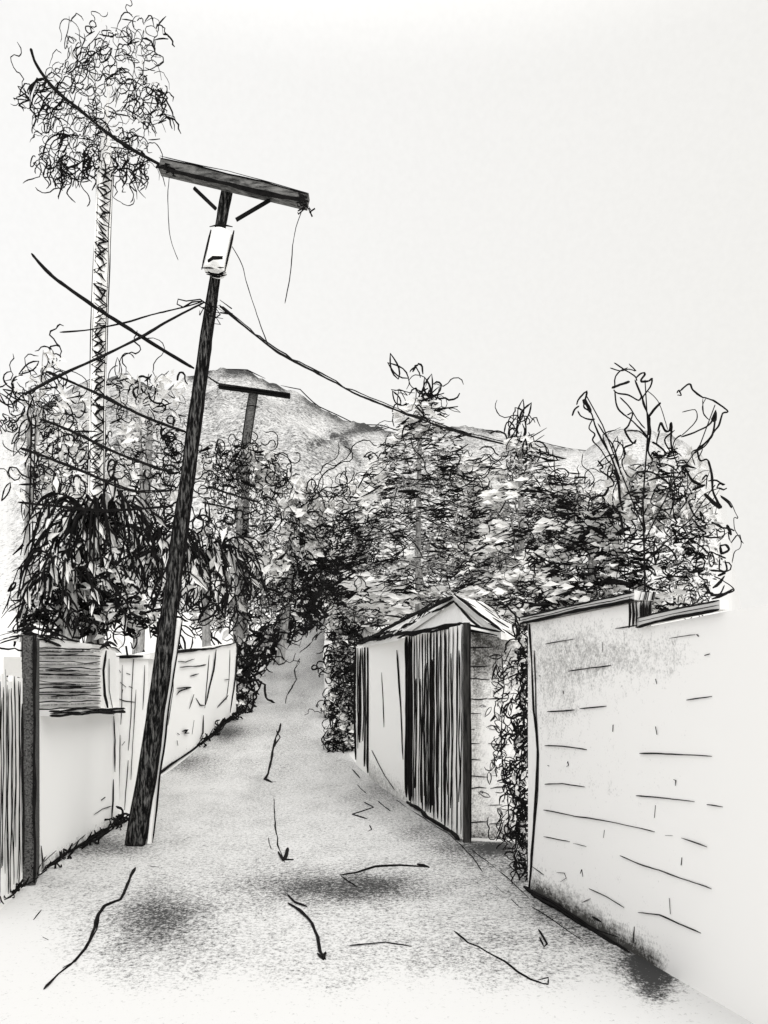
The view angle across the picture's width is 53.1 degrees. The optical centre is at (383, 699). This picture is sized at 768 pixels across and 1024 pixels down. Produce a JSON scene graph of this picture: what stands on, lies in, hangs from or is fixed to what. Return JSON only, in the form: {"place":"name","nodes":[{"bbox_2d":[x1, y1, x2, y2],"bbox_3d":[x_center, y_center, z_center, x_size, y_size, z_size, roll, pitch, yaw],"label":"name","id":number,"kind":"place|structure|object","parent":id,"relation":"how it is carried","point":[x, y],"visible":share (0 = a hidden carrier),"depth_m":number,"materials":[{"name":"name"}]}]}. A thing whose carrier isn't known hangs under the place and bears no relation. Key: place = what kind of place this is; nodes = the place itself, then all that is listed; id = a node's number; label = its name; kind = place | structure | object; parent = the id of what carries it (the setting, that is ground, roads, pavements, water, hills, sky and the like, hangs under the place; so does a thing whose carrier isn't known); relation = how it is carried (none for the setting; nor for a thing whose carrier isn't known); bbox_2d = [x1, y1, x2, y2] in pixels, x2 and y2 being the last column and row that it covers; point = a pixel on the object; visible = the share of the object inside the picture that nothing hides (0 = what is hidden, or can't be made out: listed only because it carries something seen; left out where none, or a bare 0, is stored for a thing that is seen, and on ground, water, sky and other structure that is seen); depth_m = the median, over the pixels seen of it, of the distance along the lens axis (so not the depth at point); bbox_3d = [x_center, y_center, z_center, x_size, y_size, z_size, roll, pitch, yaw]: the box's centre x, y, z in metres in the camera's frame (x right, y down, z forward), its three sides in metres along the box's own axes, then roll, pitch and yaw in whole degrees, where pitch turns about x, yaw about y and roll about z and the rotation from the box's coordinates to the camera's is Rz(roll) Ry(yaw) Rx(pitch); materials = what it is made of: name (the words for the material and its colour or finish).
{"place":"outdoors","nodes":[
{"label":"outdoors","id":0,"kind":"place"},
{"bbox_2d":[208,377,234,386],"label":"overhead wire","id":1,"kind":"object","parent":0,"point":[218,383],"visible":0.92,"depth_m":17.15,"materials":[{"name":"black"}]},
{"bbox_2d":[0,613,715,909],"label":"ground","id":2,"kind":"structure","parent":0,"point":[6,619],"depth_m":45.20,"materials":[{"name":"grey"}]},
{"bbox_2d":[0,669,24,901],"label":"plank fence","id":3,"kind":"object","parent":2,"relation":"on","point":[12,826],"visible":0.98,"depth_m":6.25,"materials":[{"name":"white wood"}]},
{"bbox_2d":[21,634,38,886],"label":"gate pillar","id":4,"kind":"structure","parent":2,"relation":"on","point":[30,676],"depth_m":6.59,"materials":[{"name":"concrete"}]},
{"bbox_2d":[0,324,103,656],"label":"slender tree","id":5,"kind":"object","parent":2,"relation":"on","point":[27,457],"visible":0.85,"depth_m":13.93,"materials":[{"name":"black plant"}]},
{"bbox_2d":[0,626,125,871],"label":"garden wall","id":6,"kind":"structure","parent":2,"relation":"on","point":[80,710],"depth_m":8.26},
{"bbox_2d":[0,539,141,651],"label":"palm","id":7,"kind":"object","parent":2,"relation":"on","point":[66,579],"visible":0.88,"depth_m":10.72,"materials":[{"name":"black plant"}]},
{"bbox_2d":[12,546,162,650],"bbox_3d":[-4.202,-0.310,11.190,2.410,3.840,0.985,0,0,0],"label":"shrub","id":8,"kind":"object","parent":2,"relation":"on","point":[116,616],"visible":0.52,"depth_m":11.11,"materials":[{"name":"black plant"}]},
{"bbox_2d":[7,437,179,652],"bbox_3d":[-4.391,-1.221,11.484,3.660,5.643,2.121,0,0,21],"label":"palm","id":9,"kind":"object","parent":2,"relation":"on","point":[89,529],"visible":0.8,"depth_m":11.35,"materials":[{"name":"black plant"}]},
{"bbox_2d":[10,0,180,650],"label":"tall tree","id":10,"kind":"object","parent":2,"relation":"on","point":[106,168],"visible":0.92,"depth_m":18.84,"materials":[{"name":"black plant"}]},
{"bbox_2d":[2,335,212,653],"bbox_3d":[-8.197,-5.365,22.885,5.907,11.279,2.266,0,0,0],"label":"leafy tree","id":11,"kind":"object","parent":2,"relation":"on","point":[146,475],"visible":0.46,"depth_m":22.89,"materials":[{"name":"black plant"}]},
{"bbox_2d":[0,701,247,903],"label":"weeds","id":12,"kind":"object","parent":2,"relation":"on","point":[119,820],"visible":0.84,"depth_m":8.88,"materials":[{"name":"black plant"}]},
{"bbox_2d":[116,646,154,815],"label":"wall pillar","id":13,"kind":"structure","parent":2,"relation":"on","point":[135,673],"depth_m":10.59,"materials":[{"name":"white"}]},
{"bbox_2d":[61,508,255,651],"bbox_3d":[-5.564,-1.964,19.104,3.659,5.801,3.371,0,0,42],"label":"palm","id":14,"kind":"object","parent":2,"relation":"on","point":[199,574],"visible":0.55,"depth_m":18.79,"materials":[{"name":"black plant"}]},
{"bbox_2d":[136,642,237,772],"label":"garden wall","id":15,"kind":"structure","parent":2,"relation":"on","point":[203,698],"depth_m":18.08,"materials":[{"name":"white paint"}]},
{"bbox_2d":[148,499,307,658],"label":"palm","id":16,"kind":"object","parent":2,"relation":"on","point":[233,552],"visible":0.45,"depth_m":23.38,"materials":[{"name":"black plant"}]},
{"bbox_2d":[171,431,315,687],"bbox_3d":[-5.072,-4.960,26.858,5.149,9.119,2.679,0,0,4],"label":"broad tree","id":17,"kind":"object","parent":2,"relation":"on","point":[263,480],"visible":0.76,"depth_m":26.84,"materials":[{"name":"black plant"}]},
{"bbox_2d":[217,383,290,657],"bbox_3d":[-5.021,-6.583,29.894,2.832,11.360,0.575,0,0,0],"label":"utility pole","id":18,"kind":"object","parent":2,"relation":"on","point":[251,406],"visible":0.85,"depth_m":29.83,"materials":[{"name":"black wood"}]},
{"bbox_2d":[31,253,193,368],"bbox_3d":[-2.636,-3.733,7.549,0.204,0.228,2.050,0,0,28],"label":"overhead wire","id":19,"kind":"object","parent":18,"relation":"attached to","point":[98,309],"visible":1,"depth_m":7.53,"materials":[{"name":"black"}]},
{"bbox_2d":[233,622,287,712],"bbox_3d":[-4.153,-0.844,23.889,1.972,3.427,3.297,0,0,23],"label":"creeper","id":20,"kind":"object","parent":2,"relation":"on","point":[247,665],"visible":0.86,"depth_m":23.82,"materials":[{"name":"black"}]},
{"bbox_2d":[223,576,331,672],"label":"creeper","id":21,"kind":"object","parent":2,"relation":"on","point":[272,653],"visible":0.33,"depth_m":46.96,"materials":[{"name":"black"}]},
{"bbox_2d":[249,440,376,664],"bbox_3d":[-3.506,-6.467,33.971,6.444,9.830,2.945,0,0,0],"label":"open tree","id":22,"kind":"object","parent":2,"relation":"on","point":[308,532],"visible":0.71,"depth_m":33.83,"materials":[{"name":"black plant"}]},
{"bbox_2d":[277,524,381,623],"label":"dark tree","id":23,"kind":"object","parent":2,"relation":"on","point":[319,578],"visible":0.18,"depth_m":59.31,"materials":[{"name":"black plant"}]},
{"bbox_2d":[305,620,361,718],"bbox_3d":[-1.270,-0.558,21.576,1.935,3.326,0.908,0,0,0],"label":"verge bush","id":24,"kind":"object","parent":2,"relation":"on","point":[348,670],"visible":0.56,"depth_m":21.43,"materials":[{"name":"black plant"}]},
{"bbox_2d":[321,684,355,752],"bbox_3d":[-0.820,0.738,17.610,1.267,2.200,0.809,0,0,0],"label":"verge bush","id":25,"kind":"object","parent":2,"relation":"on","point":[341,733],"visible":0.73,"depth_m":17.54,"materials":[{"name":"black plant"}]},
{"bbox_2d":[308,560,372,640],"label":"verge bush","id":26,"kind":"object","parent":2,"relation":"on","point":[328,626],"visible":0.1,"depth_m":45.88,"materials":[{"name":"black plant"}]},
{"bbox_2d":[311,566,377,676],"bbox_3d":[-1.627,-2.643,30.112,2.479,5.122,1.948,0,0,-17],"label":"verge bush","id":27,"kind":"object","parent":2,"relation":"on","point":[352,620],"visible":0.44,"depth_m":29.90,"materials":[{"name":"black plant"}]},
{"bbox_2d":[310,443,430,643],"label":"round tree","id":28,"kind":"object","parent":2,"relation":"on","point":[368,630],"visible":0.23,"depth_m":37.82,"materials":[{"name":"black plant"}]},
{"bbox_2d":[303,353,516,633],"bbox_3d":[1.315,-5.348,24.053,7.526,10.894,3.821,0,0,0],"label":"conical tree","id":29,"kind":"object","parent":2,"relation":"on","point":[417,429],"visible":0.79,"depth_m":23.66,"materials":[{"name":"black plant"}]},
{"bbox_2d":[353,594,521,842],"bbox_3d":[0.521,-0.059,12.890,1.179,3.359,9.151,0,0,-10],"label":"gatehouse","id":30,"kind":"object","parent":2,"relation":"on","point":[412,717],"visible":0.98,"depth_m":10.57,"materials":[{"name":"white"}]},
{"bbox_2d":[421,437,534,599],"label":"round tree","id":31,"kind":"object","parent":2,"relation":"on","point":[483,469],"visible":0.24,"depth_m":30.82,"materials":[{"name":"black plant"}]},
{"bbox_2d":[471,630,527,838],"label":"block wall","id":32,"kind":"structure","parent":2,"relation":"on","point":[484,647],"depth_m":8.89,"materials":[{"name":"white concrete"}]},
{"bbox_2d":[478,648,524,849],"bbox_3d":[1.272,0.604,8.229,0.565,2.326,0.391,0,0,0],"label":"creeper","id":33,"kind":"object","parent":32,"relation":"attached to","point":[501,678],"visible":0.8,"depth_m":8.20,"materials":[{"name":"black"}]},
{"bbox_2d":[499,602,528,883],"bbox_3d":[1.225,0.446,6.695,0.467,2.566,0.373,0,0,0],"label":"creeper","id":34,"kind":"object","parent":2,"relation":"on","point":[521,839],"visible":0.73,"depth_m":6.63,"materials":[{"name":"black"}]},
{"bbox_2d":[447,399,600,627],"bbox_3d":[3.793,-3.909,20.916,4.831,9.017,2.890,0,0,0],"label":"conical tree","id":35,"kind":"object","parent":2,"relation":"on","point":[498,583],"visible":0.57,"depth_m":20.80,"materials":[{"name":"black plant"}]},
{"bbox_2d":[524,451,632,577],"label":"round tree","id":36,"kind":"object","parent":2,"relation":"on","point":[565,489],"visible":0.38,"depth_m":28.81,"materials":[{"name":"black plant"}]},
{"bbox_2d":[490,496,732,624],"bbox_3d":[2.801,-0.483,9.604,3.004,4.168,0.980,0,0,0],"label":"dark bush","id":37,"kind":"object","parent":2,"relation":"on","point":[592,535],"visible":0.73,"depth_m":9.52,"materials":[{"name":"black plant"}]},
{"bbox_2d":[519,591,767,1023],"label":"concrete wall","id":38,"kind":"structure","parent":2,"relation":"on","point":[647,791],"depth_m":4.57,"materials":[{"name":"white concrete"}]},
{"bbox_2d":[572,363,743,616],"bbox_3d":[3.148,-1.140,8.814,1.993,5.481,1.378,0,0,0],"label":"leafy tree","id":39,"kind":"object","parent":2,"relation":"on","point":[643,488],"visible":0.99,"depth_m":8.97,"materials":[{"name":"black plant"}]},
{"bbox_2d":[0,367,740,612],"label":"hills","id":40,"kind":"structure","parent":0,"point":[313,434],"depth_m":218.78,"materials":[{"name":"black"}]},
{"bbox_2d":[0,614,752,1023],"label":"road","id":41,"kind":"structure","parent":0,"point":[286,866],"depth_m":5.55,"materials":[{"name":"white"}]},
{"bbox_2d":[125,156,314,846],"bbox_3d":[-1.801,-2.123,8.310,2.118,7.501,0.443,0,0,4],"label":"utility pole","id":42,"kind":"object","parent":41,"relation":"on","point":[141,825],"visible":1,"depth_m":8.40,"materials":[{"name":"black wood"}]},
{"bbox_2d":[30,48,159,164],"bbox_3d":[-2.752,-5.547,7.351,0.236,0.510,2.118,0,0,14],"label":"overhead wire","id":43,"kind":"object","parent":42,"relation":"attached to","point":[79,109],"visible":1,"depth_m":7.33,"materials":[{"name":"black"}]},
{"bbox_2d":[19,447,172,492],"bbox_3d":[-2.774,-2.237,7.531,0.134,0.154,1.992,0,0,25],"label":"overhead wire","id":44,"kind":"object","parent":42,"relation":"attached to","point":[95,476],"visible":1,"depth_m":7.55,"materials":[{"name":"black"}]},
{"bbox_2d":[18,501,173,511],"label":"overhead wire","id":45,"kind":"object","parent":42,"relation":"attached to","point":[93,509],"visible":1,"depth_m":7.55,"materials":[{"name":"black"}]},
{"bbox_2d":[39,419,174,472],"bbox_3d":[-2.724,-2.508,7.628,0.125,0.074,1.778,0,0,25],"label":"overhead wire","id":46,"kind":"object","parent":42,"relation":"attached to","point":[109,449],"visible":1,"depth_m":7.65,"materials":[{"name":"black"}]},
{"bbox_2d":[24,302,203,395],"bbox_3d":[-2.598,-3.450,7.464,0.272,1.823,2.262,0,0,27],"label":"overhead wire","id":47,"kind":"object","parent":42,"relation":"attached to","point":[44,383],"visible":0.98,"depth_m":7.47,"materials":[{"name":"black"}]},
{"bbox_2d":[46,371,185,432],"bbox_3d":[-2.670,-2.976,7.694,0.170,0.109,1.743,0,0,30],"label":"overhead wire","id":48,"kind":"object","parent":42,"relation":"attached to","point":[113,401],"visible":0.98,"depth_m":7.79,"materials":[{"name":"black"}]},
{"bbox_2d":[60,302,200,332],"bbox_3d":[-2.564,-3.905,7.845,0.142,0.920,1.600,0,0,41],"label":"overhead wire","id":49,"kind":"object","parent":42,"relation":"attached to","point":[129,321],"visible":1,"depth_m":7.84,"materials":[{"name":"black"}]},
{"bbox_2d":[167,182,177,258],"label":"overhead wire","id":50,"kind":"object","parent":42,"relation":"attached to","point":[168,219],"visible":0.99,"depth_m":8.40,"materials":[{"name":"black"}]},
{"bbox_2d":[202,502,235,509],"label":"overhead wire","id":51,"kind":"object","parent":42,"relation":"attached to","point":[230,508],"visible":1,"depth_m":9.15,"materials":[{"name":"black"}]},
{"bbox_2d":[209,486,256,501],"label":"overhead wire","id":52,"kind":"object","parent":42,"relation":"attached to","point":[225,492],"visible":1,"depth_m":9.22,"materials":[{"name":"black"}]},
{"bbox_2d":[232,247,267,344],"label":"overhead wire","id":53,"kind":"object","parent":42,"relation":"attached to","point":[251,297],"visible":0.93,"depth_m":8.33,"materials":[{"name":"black"}]},
{"bbox_2d":[285,209,302,301],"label":"overhead wire","id":54,"kind":"object","parent":42,"relation":"hanging from","point":[291,257],"visible":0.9,"depth_m":8.40,"materials":[{"name":"black"}]},
{"bbox_2d":[220,305,505,444],"bbox_3d":[0.484,-5.827,15.360,0.856,3.037,14.626,0,0,21],"label":"overhead wire","id":55,"kind":"object","parent":42,"relation":"attached to","point":[272,347],"visible":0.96,"depth_m":13.59,"materials":[{"name":"black"}]},
{"bbox_2d":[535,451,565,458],"bbox_3d":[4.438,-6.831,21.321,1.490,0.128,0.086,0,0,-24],"label":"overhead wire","id":56,"kind":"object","parent":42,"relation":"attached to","point":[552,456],"visible":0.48,"depth_m":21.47,"materials":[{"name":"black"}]},
{"bbox_2d":[0,0,767,608],"label":"sky","id":57,"kind":"structure","parent":0,"point":[516,201],"materials":[{"name":"white"}]}
]}

